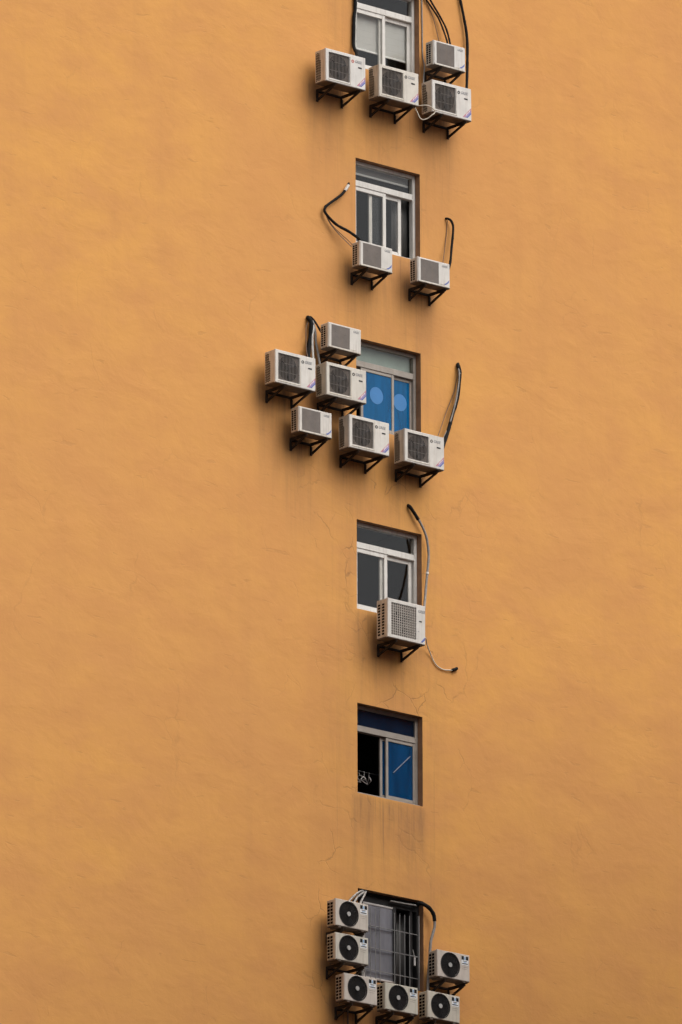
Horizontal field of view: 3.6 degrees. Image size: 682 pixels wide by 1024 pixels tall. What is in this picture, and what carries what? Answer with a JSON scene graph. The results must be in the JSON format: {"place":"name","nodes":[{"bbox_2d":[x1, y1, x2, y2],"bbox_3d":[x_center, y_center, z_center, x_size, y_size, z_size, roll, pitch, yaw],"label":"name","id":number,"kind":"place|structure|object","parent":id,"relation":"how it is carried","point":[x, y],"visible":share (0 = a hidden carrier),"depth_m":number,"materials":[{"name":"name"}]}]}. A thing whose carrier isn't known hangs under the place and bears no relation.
{"place":"outdoors","nodes":[
{"label":"outdoors","id":0,"kind":"place"},
{"bbox_3d":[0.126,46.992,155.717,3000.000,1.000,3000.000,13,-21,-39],"label":"ground","id":1,"kind":"structure","parent":0,"visible":0},
{"bbox_2d":[0,0,681,1023],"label":"apartment building","id":2,"kind":"structure","parent":1,"relation":"on","point":[210,700],"depth_m":169.18,"materials":[{"name":"orange paint"}]},
{"bbox_2d":[265,384,311,408],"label":"wall bracket","id":3,"kind":"object","parent":2,"relation":"attached to","point":[281,388],"depth_m":168.76,"materials":[{"name":"metal"}]},
{"bbox_2d":[265,349,314,393],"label":"outdoor unit","id":4,"kind":"object","parent":3,"relation":"on","point":[295,373],"visible":1,"depth_m":168.58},
{"bbox_2d":[289,433,329,455],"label":"wall bracket","id":5,"kind":"object","parent":2,"relation":"attached to","point":[302,437],"depth_m":168.85,"materials":[{"name":"metal"}]},
{"bbox_2d":[291,406,331,440],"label":"outdoor unit","id":6,"kind":"object","parent":5,"relation":"on","point":[315,424],"visible":1,"depth_m":168.70,"materials":[{"name":"paint"}]},
{"bbox_2d":[306,315,313,357],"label":"hose","id":7,"kind":"object","parent":2,"relation":"attached to","point":[310,321],"visible":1,"depth_m":169.48,"materials":[{"name":"black rubber"}]},
{"bbox_2d":[311,325,313,357],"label":"pipe","id":8,"kind":"object","parent":2,"relation":"attached to","point":[312,347],"visible":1,"depth_m":169.41,"materials":[{"name":"white plastic"}]},
{"bbox_2d":[310,316,320,332],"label":"hose","id":9,"kind":"object","parent":2,"relation":"attached to","point":[317,325],"visible":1,"depth_m":169.62,"materials":[{"name":"black rubber"}]},
{"bbox_2d":[313,321,320,363],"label":"pipe","id":10,"kind":"object","parent":2,"relation":"attached to","point":[316,345],"visible":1,"depth_m":169.51,"materials":[{"name":"grey plastic"}]},
{"bbox_2d":[316,82,360,108],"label":"wall bracket","id":11,"kind":"object","parent":2,"relation":"attached to","point":[331,87],"depth_m":170.88,"materials":[{"name":"metal"}]},
{"bbox_2d":[315,48,364,92],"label":"outdoor unit","id":12,"kind":"object","parent":11,"relation":"on","point":[345,72],"visible":1,"depth_m":170.69,"materials":[{"name":"paint"}]},
{"bbox_2d":[319,348,358,365],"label":"wall bracket","id":13,"kind":"object","parent":2,"relation":"attached to","point":[334,351],"depth_m":169.66,"materials":[{"name":"metal"}]},
{"bbox_2d":[321,322,360,356],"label":"outdoor unit","id":14,"kind":"object","parent":13,"relation":"on","point":[344,340],"visible":1,"depth_m":169.50,"materials":[{"name":"paint"}]},
{"bbox_2d":[317,397,362,416],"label":"wall bracket","id":15,"kind":"object","parent":2,"relation":"attached to","point":[333,399],"depth_m":169.43,"materials":[{"name":"metal"}]},
{"bbox_2d":[316,361,365,405],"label":"outdoor unit","id":16,"kind":"object","parent":15,"relation":"on","point":[346,385],"visible":1,"depth_m":169.25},
{"bbox_2d":[326,962,365,979],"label":"wall bracket","id":17,"kind":"object","parent":2,"relation":"attached to","point":[339,966],"depth_m":166.93,"materials":[{"name":"metal"}]},
{"bbox_2d":[327,932,367,967],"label":"outdoor unit","id":18,"kind":"object","parent":17,"relation":"on","point":[351,950],"visible":1,"depth_m":166.83,"materials":[{"name":"paint"}]},
{"bbox_2d":[326,928,365,944],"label":"wall bracket","id":19,"kind":"object","parent":2,"relation":"attached to","point":[341,930],"depth_m":167.06,"materials":[{"name":"metal"}]},
{"bbox_2d":[327,898,367,933],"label":"outdoor unit","id":20,"kind":"object","parent":19,"relation":"on","point":[350,916],"visible":1,"depth_m":166.99,"materials":[{"name":"paint"}]},
{"bbox_2d":[347,1007,350,1023],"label":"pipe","id":21,"kind":"object","parent":2,"relation":"attached to","point":[348,1016],"visible":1,"depth_m":167.01,"materials":[{"name":"plastic"}]},
{"bbox_2d":[334,1002,374,1023],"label":"wall bracket","id":22,"kind":"object","parent":2,"relation":"attached to","point":[349,1005],"depth_m":166.91,"materials":[{"name":"metal"}]},
{"bbox_2d":[336,973,376,1008],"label":"outdoor unit","id":23,"kind":"object","parent":22,"relation":"on","point":[358,991],"visible":1,"depth_m":166.78,"materials":[{"name":"paint"}]},
{"bbox_2d":[352,0,357,55],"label":"hose","id":24,"kind":"object","parent":2,"relation":"attached to","point":[354,26],"visible":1,"depth_m":171.61,"materials":[{"name":"black rubber"}]},
{"bbox_2d":[348,890,363,900],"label":"pipe","id":25,"kind":"object","parent":2,"relation":"attached to","point":[354,895],"visible":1,"depth_m":167.57,"materials":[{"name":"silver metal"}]},
{"bbox_2d":[355,12,356,48],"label":"pipe","id":26,"kind":"object","parent":2,"relation":"attached to","point":[355,29],"visible":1,"depth_m":171.67,"materials":[{"name":"white plastic"}]},
{"bbox_2d":[354,891,364,901],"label":"pipe","id":27,"kind":"object","parent":2,"relation":"attached to","point":[358,896],"visible":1,"depth_m":167.60,"materials":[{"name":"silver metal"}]},
{"bbox_2d":[339,449,385,473],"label":"wall bracket","id":28,"kind":"object","parent":2,"relation":"attached to","point":[355,453],"depth_m":169.51,"materials":[{"name":"metal"}]},
{"bbox_2d":[339,414,388,458],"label":"outdoor unit","id":29,"kind":"object","parent":28,"relation":"on","point":[369,438],"visible":1,"depth_m":169.34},
{"bbox_2d":[359,890,366,903],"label":"pipe","id":30,"kind":"object","parent":2,"relation":"attached to","point":[363,896],"visible":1,"depth_m":167.69,"materials":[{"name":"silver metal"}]},
{"bbox_2d":[356,13,377,54],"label":"window blind","id":31,"kind":"object","parent":2,"relation":"attached to","point":[367,34],"depth_m":172.14,"materials":[{"name":"white fabric"}]},
{"bbox_2d":[350,267,389,290],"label":"wall bracket","id":32,"kind":"object","parent":2,"relation":"attached to","point":[364,271],"depth_m":170.49,"materials":[{"name":"metal"}]},
{"bbox_2d":[352,240,391,274],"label":"outdoor unit","id":33,"kind":"object","parent":32,"relation":"on","point":[377,259],"visible":1,"depth_m":170.33,"materials":[{"name":"paint"}]},
{"bbox_2d":[323,182,361,240],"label":"hose","id":34,"kind":"object","parent":33,"relation":"attached to","point":[332,220],"visible":1,"depth_m":170.43,"materials":[{"name":"black rubber"}]},
{"bbox_2d":[356,166,407,187],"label":"window blind","id":35,"kind":"object","parent":2,"relation":"attached to","point":[381,177],"depth_m":171.72,"materials":[{"name":"grey fabric"}]},
{"bbox_2d":[357,0,413,72],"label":"window","id":36,"kind":"structure","parent":2,"relation":"in","point":[397,12],"depth_m":172.66,"materials":[{"name":"white glass"}]},
{"bbox_2d":[356,161,414,258],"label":"window","id":37,"kind":"structure","parent":2,"relation":"in","point":[374,198],"depth_m":171.90,"materials":[{"name":"white glass"}]},
{"bbox_2d":[356,342,415,434],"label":"window","id":38,"kind":"structure","parent":2,"relation":"in","point":[390,374],"depth_m":170.73,"materials":[{"name":"glass"}]},
{"bbox_2d":[357,522,416,612],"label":"window","id":39,"kind":"structure","parent":2,"relation":"in","point":[386,558],"depth_m":171.95,"materials":[{"name":"grey glass"}]},
{"bbox_2d":[357,705,419,805],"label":"window","id":40,"kind":"structure","parent":2,"relation":"in","point":[374,726],"depth_m":169.28,"materials":[{"name":"metal"}]},
{"bbox_2d":[358,890,419,990],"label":"window","id":41,"kind":"structure","parent":2,"relation":"in","point":[381,934],"depth_m":168.13,"materials":[{"name":"grey glass"}]},
{"bbox_2d":[369,98,414,123],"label":"wall bracket","id":42,"kind":"object","parent":2,"relation":"attached to","point":[386,101],"depth_m":171.57,"materials":[{"name":"metal"}]},
{"bbox_2d":[369,64,417,108],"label":"outdoor unit","id":43,"kind":"object","parent":42,"relation":"on","point":[398,87],"visible":1,"depth_m":171.40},
{"bbox_2d":[415,105,434,119],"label":"cable","id":44,"kind":"object","parent":43,"relation":"attached to","point":[429,116],"visible":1,"depth_m":171.74,"materials":[{"name":"white plastic"}]},
{"bbox_2d":[382,741,406,798],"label":"curtain","id":45,"kind":"object","parent":2,"relation":"hanging from","point":[397,778],"visible":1,"depth_m":169.25,"materials":[{"name":"blue fabric"}]},
{"bbox_2d":[385,22,405,63],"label":"window blind","id":46,"kind":"object","parent":2,"relation":"attached to","point":[395,42],"depth_m":172.52,"materials":[{"name":"white fabric"}]},
{"bbox_2d":[375,1012,415,1023],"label":"wall bracket","id":47,"kind":"object","parent":2,"relation":"attached to","point":[389,1015],"depth_m":167.42,"materials":[{"name":"metal"}]},
{"bbox_2d":[377,982,417,1017],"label":"outdoor unit","id":48,"kind":"object","parent":47,"relation":"on","point":[401,1000],"visible":1,"depth_m":167.30,"materials":[{"name":"paint"}]},
{"bbox_2d":[391,200,407,257],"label":"curtain","id":49,"kind":"object","parent":2,"relation":"hanging from","point":[404,228],"visible":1,"depth_m":171.83,"materials":[{"name":"grey fabric"}]},
{"bbox_2d":[377,639,421,662],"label":"wall bracket","id":50,"kind":"object","parent":2,"relation":"attached to","point":[393,642],"depth_m":169.18,"materials":[{"name":"metal"}]},
{"bbox_2d":[377,598,424,647],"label":"outdoor unit","id":51,"kind":"object","parent":50,"relation":"on","point":[403,622],"visible":1,"depth_m":169.01,"materials":[{"name":"paint"}]},
{"bbox_2d":[425,637,457,671],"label":"cable","id":52,"kind":"object","parent":51,"relation":"attached to","point":[454,669],"visible":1,"depth_m":169.88,"materials":[{"name":"white plastic"}]},
{"bbox_2d":[396,915,404,985],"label":"curtain","id":53,"kind":"object","parent":2,"relation":"hanging from","point":[400,980],"visible":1,"depth_m":168.49,"materials":[{"name":"black fabric"}]},
{"bbox_2d":[390,900,416,906],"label":"pipe","id":54,"kind":"object","parent":2,"relation":"attached to","point":[403,903],"visible":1,"depth_m":168.40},
{"bbox_2d":[395,463,440,487],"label":"wall bracket","id":55,"kind":"object","parent":2,"relation":"attached to","point":[409,468],"depth_m":170.25,"materials":[{"name":"metal"}]},
{"bbox_2d":[394,428,443,472],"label":"outdoor unit","id":56,"kind":"object","parent":55,"relation":"on","point":[424,452],"visible":1,"depth_m":170.07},
{"bbox_2d":[407,504,429,607],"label":"hose","id":57,"kind":"object","parent":2,"relation":"attached to","point":[410,507],"visible":1,"depth_m":170.18,"materials":[{"name":"grey plastic"}]},
{"bbox_2d":[421,0,424,82],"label":"cable","id":58,"kind":"object","parent":2,"relation":"attached to","point":[422,37],"visible":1,"depth_m":172.63,"materials":[{"name":"black rubber"}]},
{"bbox_2d":[408,283,447,305],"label":"wall bracket","id":59,"kind":"object","parent":2,"relation":"attached to","point":[421,287],"depth_m":171.26,"materials":[{"name":"metal"}]},
{"bbox_2d":[410,256,449,290],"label":"outdoor unit","id":60,"kind":"object","parent":59,"relation":"on","point":[434,275],"visible":1,"depth_m":171.09,"materials":[{"name":"paint"}]},
{"bbox_2d":[421,1020,437,1023],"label":"wall bracket","id":61,"kind":"object","parent":2,"relation":"attached to","point":[432,1022],"depth_m":167.75,"materials":[{"name":"metal"}]},
{"bbox_2d":[419,990,459,1023],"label":"outdoor unit","id":62,"kind":"object","parent":61,"relation":"on","point":[441,1008],"visible":1,"depth_m":167.86,"materials":[{"name":"paint"}]},
{"bbox_2d":[415,901,435,989],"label":"hose","id":63,"kind":"object","parent":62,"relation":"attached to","point":[428,907],"visible":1,"depth_m":168.50,"materials":[{"name":"black rubber"}]},
{"bbox_2d":[425,0,438,40],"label":"cable","id":64,"kind":"object","parent":2,"relation":"attached to","point":[434,21],"visible":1,"depth_m":172.84,"materials":[{"name":"black rubber"}]},
{"bbox_2d":[424,66,462,83],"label":"wall bracket","id":65,"kind":"object","parent":2,"relation":"attached to","point":[455,75],"depth_m":172.49,"materials":[{"name":"metal"}]},
{"bbox_2d":[426,40,464,73],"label":"outdoor unit","id":66,"kind":"object","parent":65,"relation":"on","point":[450,58],"visible":1,"depth_m":172.35,"materials":[{"name":"paint"}]},
{"bbox_2d":[426,0,447,43],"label":"hose","id":67,"kind":"object","parent":66,"relation":"attached to","point":[437,16],"visible":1,"depth_m":172.84,"materials":[{"name":"black rubber"}]},
{"bbox_2d":[429,0,450,43],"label":"hose","id":68,"kind":"object","parent":66,"relation":"attached to","point":[436,10],"visible":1,"depth_m":172.86,"materials":[{"name":"black rubber"}]},
{"bbox_2d":[422,114,467,139],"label":"wall bracket","id":69,"kind":"object","parent":2,"relation":"attached to","point":[438,117],"depth_m":172.28,"materials":[{"name":"metal"}]},
{"bbox_2d":[422,79,470,123],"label":"outdoor unit","id":70,"kind":"object","parent":69,"relation":"on","point":[451,103],"visible":1,"depth_m":172.10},
{"bbox_2d":[443,220,447,260],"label":"cable","id":71,"kind":"object","parent":2,"relation":"attached to","point":[445,241],"visible":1,"depth_m":171.97,"materials":[{"name":"black rubber"}]},
{"bbox_2d":[438,371,457,435],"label":"cable","id":72,"kind":"object","parent":2,"relation":"attached to","point":[449,403],"visible":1,"depth_m":171.25,"materials":[{"name":"black rubber"}]},
{"bbox_2d":[429,979,467,995],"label":"wall bracket","id":73,"kind":"object","parent":2,"relation":"attached to","point":[440,983],"depth_m":168.34,"materials":[{"name":"metal"}]},
{"bbox_2d":[429,949,468,984],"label":"outdoor unit","id":74,"kind":"object","parent":73,"relation":"on","point":[452,967],"visible":1,"depth_m":168.18,"materials":[{"name":"paint"}]},
{"bbox_2d":[445,217,453,269],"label":"hose","id":75,"kind":"object","parent":2,"relation":"attached to","point":[452,241],"visible":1,"depth_m":171.96,"materials":[{"name":"black rubber"}]},
{"bbox_2d":[444,363,461,447],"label":"hose","id":76,"kind":"object","parent":2,"relation":"attached to","point":[449,423],"visible":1,"depth_m":171.20,"materials":[{"name":"black rubber"}]},
{"bbox_2d":[449,368,459,421],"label":"pipe","id":77,"kind":"object","parent":2,"relation":"attached to","point":[456,395],"visible":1,"depth_m":171.27,"materials":[{"name":"grey plastic"}]},
{"bbox_2d":[459,0,468,88],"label":"hose","id":78,"kind":"object","parent":2,"relation":"attached to","point":[467,44],"visible":1,"depth_m":173.16,"materials":[{"name":"black rubber"}]}
]}

